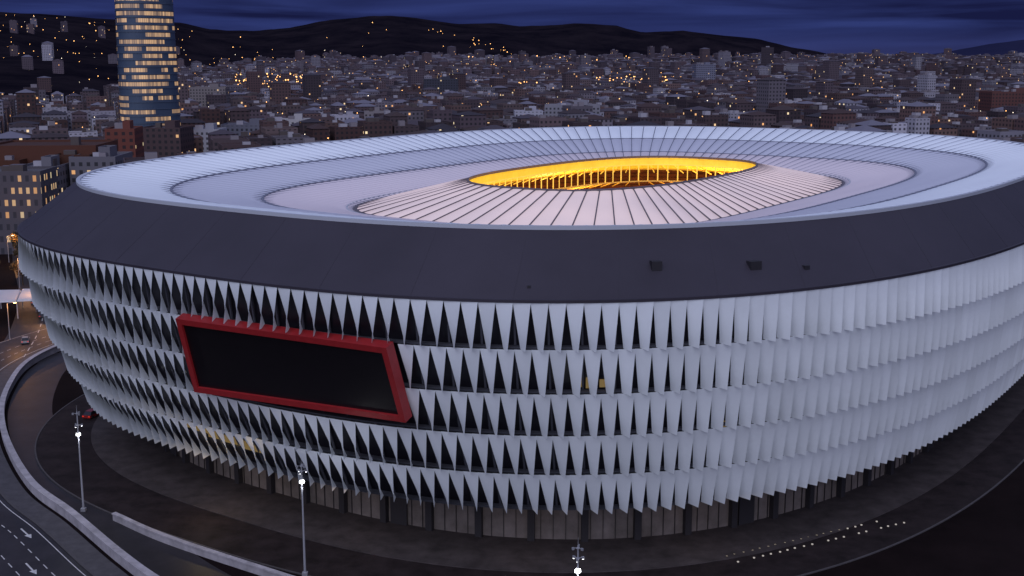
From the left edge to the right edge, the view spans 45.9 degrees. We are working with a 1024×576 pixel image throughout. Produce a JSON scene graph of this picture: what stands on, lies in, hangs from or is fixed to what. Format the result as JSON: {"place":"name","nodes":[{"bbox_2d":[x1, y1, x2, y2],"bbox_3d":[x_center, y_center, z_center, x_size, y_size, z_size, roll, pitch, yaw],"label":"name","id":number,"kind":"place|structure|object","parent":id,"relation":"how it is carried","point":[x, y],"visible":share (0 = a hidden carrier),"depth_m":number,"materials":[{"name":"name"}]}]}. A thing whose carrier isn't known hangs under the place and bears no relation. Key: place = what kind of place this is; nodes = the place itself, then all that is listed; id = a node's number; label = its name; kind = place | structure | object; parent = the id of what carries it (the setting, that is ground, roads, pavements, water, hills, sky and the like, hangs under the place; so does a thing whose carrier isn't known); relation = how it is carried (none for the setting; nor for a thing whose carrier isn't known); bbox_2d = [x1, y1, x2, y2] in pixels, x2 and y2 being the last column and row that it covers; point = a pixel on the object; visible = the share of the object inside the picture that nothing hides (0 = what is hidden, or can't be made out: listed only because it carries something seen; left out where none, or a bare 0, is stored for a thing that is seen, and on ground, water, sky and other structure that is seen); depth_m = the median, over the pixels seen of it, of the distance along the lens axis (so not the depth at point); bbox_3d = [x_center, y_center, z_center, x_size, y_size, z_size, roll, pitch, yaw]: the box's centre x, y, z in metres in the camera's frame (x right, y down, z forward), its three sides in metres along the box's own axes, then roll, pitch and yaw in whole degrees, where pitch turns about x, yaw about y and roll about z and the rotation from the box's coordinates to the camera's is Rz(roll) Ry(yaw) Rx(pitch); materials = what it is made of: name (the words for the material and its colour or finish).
{"place":"outdoors","nodes":[
{"label":"outdoors","id":0,"kind":"place"},
{"bbox_2d":[0,254,57,364],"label":"street","id":1,"kind":"structure","parent":0,"point":[27,321],"depth_m":298.84,"materials":[{"name":"grey asphalt"}]},
{"bbox_2d":[7,302,15,339],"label":"street lamp","id":2,"kind":"object","parent":1,"relation":"on","point":[8,320],"visible":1,"depth_m":292.64,"materials":[{"name":"grey metal"}]},
{"bbox_2d":[9,233,18,256],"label":"street tree","id":3,"kind":"object","parent":1,"relation":"on","point":[13,239],"visible":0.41,"depth_m":404.42,"materials":[{"name":"brown plant"}]},
{"bbox_2d":[12,241,17,255],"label":"street tree","id":4,"kind":"object","parent":1,"relation":"on","point":[15,252],"visible":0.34,"depth_m":390.62,"materials":[{"name":"brown plant"}]},
{"bbox_2d":[9,259,23,284],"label":"street tree","id":5,"kind":"object","parent":1,"relation":"on","point":[15,265],"visible":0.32,"depth_m":361.03,"materials":[{"name":"brown plant"}]},
{"bbox_2d":[21,336,29,343],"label":"parked car","id":6,"kind":"object","parent":1,"relation":"on","point":[25,339],"visible":1,"depth_m":288.92,"materials":[{"name":"grey paint"}]},
{"bbox_2d":[0,341,91,575],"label":"road","id":7,"kind":"structure","parent":0,"point":[16,553],"depth_m":167.80,"materials":[{"name":"grey asphalt"}]},
{"bbox_2d":[0,318,85,575],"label":"road markings","id":8,"kind":"object","parent":7,"relation":"on","point":[32,571],"visible":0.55,"depth_m":173.03,"materials":[{"name":"paint"}]},
{"bbox_2d":[0,348,127,575],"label":"pavement","id":9,"kind":"structure","parent":0,"point":[79,547],"depth_m":178.71,"materials":[{"name":"grey concrete"}]},
{"bbox_2d":[8,352,230,575],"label":"service road","id":10,"kind":"structure","parent":0,"point":[30,414],"depth_m":194.52,"materials":[{"name":"grey asphalt"}]},
{"bbox_2d":[0,345,158,575],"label":"parapet","id":11,"kind":"structure","parent":10,"relation":"on","point":[110,548],"depth_m":184.29,"materials":[{"name":"concrete"}]},
{"bbox_2d":[72,407,86,511],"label":"street lamp","id":12,"kind":"object","parent":10,"relation":"on","point":[83,508],"visible":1,"depth_m":181.21,"materials":[{"name":"grey metal"}]},
{"bbox_2d":[114,0,180,126],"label":"office tower","id":13,"kind":"structure","parent":0,"point":[148,87],"depth_m":714.84,"materials":[{"name":"blue glass"}]},
{"bbox_2d":[0,12,825,103],"bbox_3d":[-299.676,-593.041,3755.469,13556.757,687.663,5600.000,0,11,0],"label":"hills","id":14,"kind":"structure","parent":0,"point":[349,36],"depth_m":4154.44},
{"bbox_2d":[0,254,1023,575],"bbox_3d":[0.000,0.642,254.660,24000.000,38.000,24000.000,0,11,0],"label":"ground","id":15,"kind":"structure","parent":0,"point":[984,536],"depth_m":171.65,"materials":[{"name":"grey concrete"}]},
{"bbox_2d":[0,289,31,317],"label":"white canopy","id":16,"kind":"object","parent":15,"relation":"on","point":[13,295],"visible":0.44,"depth_m":321.21,"materials":[{"name":"grey metal"}]},
{"bbox_2d":[0,164,58,253],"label":"apartment building","id":17,"kind":"structure","parent":15,"relation":"on","point":[26,191],"depth_m":418.00,"materials":[{"name":"grey concrete"}]},
{"bbox_2d":[27,155,69,192],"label":"grey residential block","id":18,"kind":"structure","parent":15,"relation":"on","point":[63,172],"depth_m":464.84,"materials":[{"name":"grey concrete"}]},
{"bbox_2d":[0,345,96,575],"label":"kerb","id":19,"kind":"structure","parent":15,"relation":"on","point":[52,537],"depth_m":175.25,"materials":[{"name":"concrete"}]},
{"bbox_2d":[0,136,117,165],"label":"building","id":20,"kind":"structure","parent":15,"relation":"on","point":[20,151],"depth_m":481.68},
{"bbox_2d":[82,409,98,418],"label":"parked car","id":21,"kind":"object","parent":15,"relation":"on","point":[90,413],"visible":0.68,"depth_m":229.02,"materials":[{"name":"red paint"}]},
{"bbox_2d":[69,145,132,185],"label":"grey residential block","id":22,"kind":"structure","parent":15,"relation":"on","point":[106,155],"depth_m":469.67,"materials":[{"name":"grey concrete"}]},
{"bbox_2d":[104,120,143,156],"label":"brick apartment block","id":23,"kind":"structure","parent":15,"relation":"on","point":[127,135],"depth_m":558.33,"materials":[{"name":"red brick"}]},
{"bbox_2d":[143,120,194,156],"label":"brown apartment block","id":24,"kind":"structure","parent":15,"relation":"on","point":[171,137],"depth_m":637.37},
{"bbox_2d":[112,512,293,575],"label":"parapet","id":25,"kind":"structure","parent":15,"relation":"on","point":[212,554],"depth_m":166.48,"materials":[{"name":"concrete"}]},
{"bbox_2d":[189,84,229,106],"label":"beige tower block","id":26,"kind":"structure","parent":15,"relation":"on","point":[198,93],"depth_m":1284.15,"materials":[{"name":"beige concrete"}]},
{"bbox_2d":[194,123,226,151],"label":"white apartment building","id":27,"kind":"structure","parent":15,"relation":"on","point":[202,130],"depth_m":756.70,"materials":[{"name":"grey concrete"}]},
{"bbox_2d":[221,118,263,135],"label":"grey office building","id":28,"kind":"structure","parent":15,"relation":"on","point":[238,127],"depth_m":794.64,"materials":[{"name":"grey concrete"}]},
{"bbox_2d":[282,114,309,125],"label":"white apartment building","id":29,"kind":"structure","parent":15,"relation":"on","point":[295,118],"depth_m":817.24,"materials":[{"name":"white concrete"}]},
{"bbox_2d":[296,463,307,575],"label":"street lamp","id":30,"kind":"object","parent":15,"relation":"on","point":[304,572],"visible":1,"depth_m":158.49,"materials":[{"name":"grey metal"}]},
{"bbox_2d":[364,107,383,119],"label":"beige tower block","id":31,"kind":"structure","parent":15,"relation":"on","point":[370,112],"depth_m":990.85,"materials":[{"name":"beige concrete"}]},
{"bbox_2d":[423,74,457,93],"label":"dark office building","id":32,"kind":"structure","parent":15,"relation":"on","point":[444,82],"depth_m":1480.11,"materials":[{"name":"grey concrete"}]},
{"bbox_2d":[18,15,986,127],"bbox_3d":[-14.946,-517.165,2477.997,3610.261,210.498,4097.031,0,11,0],"label":"city street lights","id":33,"kind":"object","parent":15,"relation":"on","point":[362,46],"visible":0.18,"depth_m":1854.91,"materials":[{"name":"yellow"}]},
{"bbox_2d":[0,18,1023,162],"bbox_3d":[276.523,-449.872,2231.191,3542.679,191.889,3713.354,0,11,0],"label":"distant city buildings","id":34,"kind":"structure","parent":15,"relation":"on","point":[916,93],"depth_m":1300.82,"materials":[{"name":"grey concrete"}]},
{"bbox_2d":[514,106,542,116],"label":"white tower block","id":35,"kind":"structure","parent":15,"relation":"on","point":[531,110],"depth_m":921.74,"materials":[{"name":"white concrete"}]},
{"bbox_2d":[34,394,1023,575],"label":"plaza kerb","id":36,"kind":"structure","parent":15,"relation":"on","point":[812,572],"depth_m":175.60,"materials":[{"name":"concrete"}]},
{"bbox_2d":[91,374,1023,572],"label":"stadium walkway","id":37,"kind":"structure","parent":15,"relation":"on","point":[150,464],"depth_m":178.42,"materials":[{"name":"grey concrete"}]},
{"bbox_2d":[17,126,1023,541],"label":"football stadium","id":38,"kind":"object","parent":37,"relation":"on","point":[609,332],"visible":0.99,"depth_m":166.43,"materials":[{"name":"white metal"}]},
{"bbox_2d":[175,313,411,422],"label":"video screen","id":39,"kind":"object","parent":38,"relation":"attached to","point":[346,374],"visible":1,"depth_m":157.22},
{"bbox_2d":[545,100,599,115],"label":"white slab building","id":40,"kind":"structure","parent":15,"relation":"on","point":[552,109],"depth_m":971.83,"materials":[{"name":"white concrete"}]},
{"bbox_2d":[572,544,583,575],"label":"street lamp","id":41,"kind":"object","parent":15,"relation":"on","point":[577,570],"visible":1,"depth_m":131.91,"materials":[{"name":"grey metal"}]},
{"bbox_2d":[692,62,715,79],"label":"grey tower block","id":42,"kind":"structure","parent":15,"relation":"on","point":[705,70],"depth_m":1870.85,"materials":[{"name":"grey concrete"}]},
{"bbox_2d":[978,85,1023,110],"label":"red brick building","id":43,"kind":"structure","parent":15,"relation":"on","point":[989,100],"depth_m":1137.09,"materials":[{"name":"red brick"}]},
{"bbox_2d":[0,0,1023,53],"label":"sky","id":44,"kind":"structure","parent":0,"point":[824,26],"materials":[{"name":"blue"}]},
{"bbox_2d":[36,392,1023,575],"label":"plaza paving","id":45,"kind":"structure","parent":0,"point":[1000,457],"depth_m":176.83,"materials":[{"name":"grey concrete"}]},
{"bbox_2d":[737,521,904,561],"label":"ground lights","id":46,"kind":"object","parent":45,"relation":"on","point":[827,540],"visible":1,"depth_m":171.16,"materials":[{"name":"grey"}]},
{"bbox_2d":[933,40,1023,55],"bbox_3d":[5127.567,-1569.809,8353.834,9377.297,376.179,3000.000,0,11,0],"label":"distant mountains","id":47,"kind":"structure","parent":0,"point":[1003,48],"depth_m":8150.21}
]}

